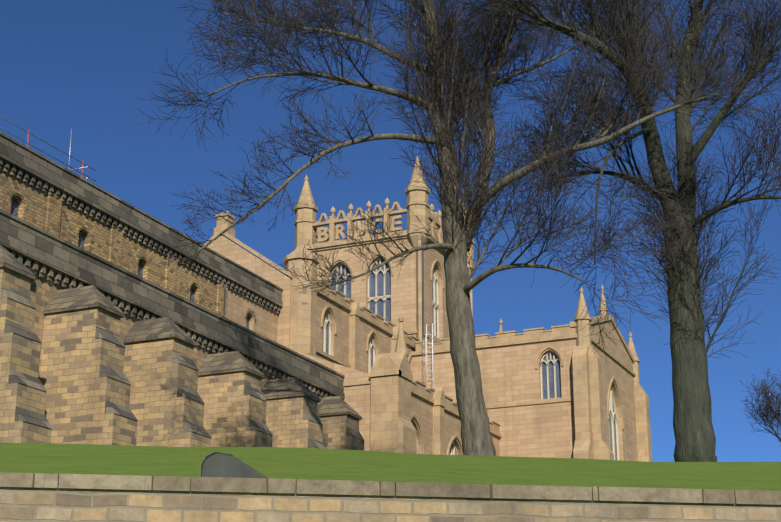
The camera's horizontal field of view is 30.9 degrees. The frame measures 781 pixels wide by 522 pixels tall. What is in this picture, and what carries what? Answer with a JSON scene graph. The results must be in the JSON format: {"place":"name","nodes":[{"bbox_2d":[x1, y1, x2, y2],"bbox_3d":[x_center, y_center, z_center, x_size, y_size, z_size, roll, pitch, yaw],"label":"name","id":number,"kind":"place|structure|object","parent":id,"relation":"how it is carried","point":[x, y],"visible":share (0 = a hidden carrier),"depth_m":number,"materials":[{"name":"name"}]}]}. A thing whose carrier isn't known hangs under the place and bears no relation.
{"place":"outdoors","nodes":[
{"label":"outdoors","id":0,"kind":"place"},
{"bbox_2d":[0,443,780,491],"bbox_3d":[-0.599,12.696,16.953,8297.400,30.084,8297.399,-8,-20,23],"label":"terrain","id":1,"kind":"structure","parent":0,"point":[296,463],"depth_m":32.80,"materials":[{"name":"green plant"}]},
{"bbox_2d":[0,256,363,450],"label":"buttresses","id":2,"kind":"structure","parent":1,"relation":"on","point":[66,357],"depth_m":54.75,"materials":[{"name":"beige stone"}]},
{"bbox_2d":[0,245,361,419],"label":"buttress caps","id":3,"kind":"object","parent":2,"relation":"on","point":[79,298],"depth_m":59.86,"materials":[{"name":"grey stone"}]},
{"bbox_2d":[0,132,364,448],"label":"nave weathered copings","id":4,"kind":"object","parent":2,"relation":"on","point":[48,254],"visible":0.83,"depth_m":63.34,"materials":[{"name":"grey stone"}]},
{"bbox_2d":[0,116,96,180],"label":"scaffold tubes","id":5,"kind":"object","parent":4,"relation":"on","point":[54,147],"visible":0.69,"depth_m":64.15},
{"bbox_2d":[27,130,84,178],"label":"marker posts","id":6,"kind":"object","parent":4,"relation":"on","point":[29,147],"visible":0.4,"depth_m":62.34,"materials":[{"name":"grey metal"}]},
{"bbox_2d":[201,452,267,477],"bbox_3d":[-2.254,3.162,21.379,1.200,0.700,1.000,3,-18,-8],"label":"floodlight guard","id":7,"kind":"object","parent":1,"relation":"on","point":[243,468],"visible":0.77,"depth_m":20.88,"materials":[{"name":"black"}]},
{"bbox_2d":[0,487,780,521],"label":"retaining wall","id":8,"kind":"structure","parent":1,"relation":"on","point":[50,505],"depth_m":19.89,"materials":[{"name":"beige stone"}]},
{"bbox_2d":[0,472,780,504],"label":"wall coping","id":9,"kind":"object","parent":8,"relation":"on","point":[323,487],"visible":0.75,"depth_m":20.06,"materials":[{"name":"beige stone"}]},
{"bbox_2d":[207,235,637,460],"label":"church walls","id":10,"kind":"structure","parent":1,"relation":"on","point":[510,373],"depth_m":92.36,"materials":[{"name":"beige stone"}]},
{"bbox_2d":[10,197,616,459],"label":"windows","id":11,"kind":"structure","parent":10,"relation":"attached to","point":[380,276],"depth_m":96.89,"materials":[{"name":"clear glass"}]},
{"bbox_2d":[422,235,423,340],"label":"drainpipe","id":12,"kind":"object","parent":10,"relation":"attached to","point":[422,291],"visible":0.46,"depth_m":99.11,"materials":[{"name":"metal"}]},
{"bbox_2d":[204,156,651,461],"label":"church dressings","id":13,"kind":"structure","parent":10,"relation":"attached to","point":[394,384],"depth_m":90.48,"materials":[{"name":"beige stone"}]},
{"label":"slate roofs","id":14,"kind":"object","parent":10,"relation":"attached to","visible":0},
{"bbox_2d":[0,165,256,322],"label":"upper wall","id":15,"kind":"structure","parent":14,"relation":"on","point":[52,214],"depth_m":66.37,"materials":[{"name":"beige stone"}]},
{"bbox_2d":[28,267,225,316],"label":"downpipes","id":16,"kind":"object","parent":15,"relation":"attached to","point":[32,270],"visible":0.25,"depth_m":75.29,"materials":[{"name":"metal"}]},
{"bbox_2d":[423,323,436,383],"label":"caged ladder","id":17,"kind":"object","parent":14,"relation":"on","point":[425,343],"visible":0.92,"depth_m":95.55,"materials":[{"name":"white metal"}]},
{"bbox_2d":[137,0,779,455],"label":"beech tree","id":18,"kind":"object","parent":1,"relation":"on","point":[460,94],"depth_m":48.98,"materials":[{"name":"brown plant"}]},
{"bbox_2d":[443,0,780,461],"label":"tree","id":19,"kind":"object","parent":1,"relation":"on","point":[763,31],"depth_m":50.32,"materials":[{"name":"brown plant"}]},
{"bbox_2d":[0,0,780,461],"label":"sky","id":20,"kind":"structure","parent":0,"point":[84,67],"materials":[{"name":"blue"}]},
{"bbox_2d":[740,367,780,441],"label":"distant tree","id":21,"kind":"object","parent":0,"point":[766,411],"depth_m":149.01,"materials":[{"name":"brown plant"}]}
]}

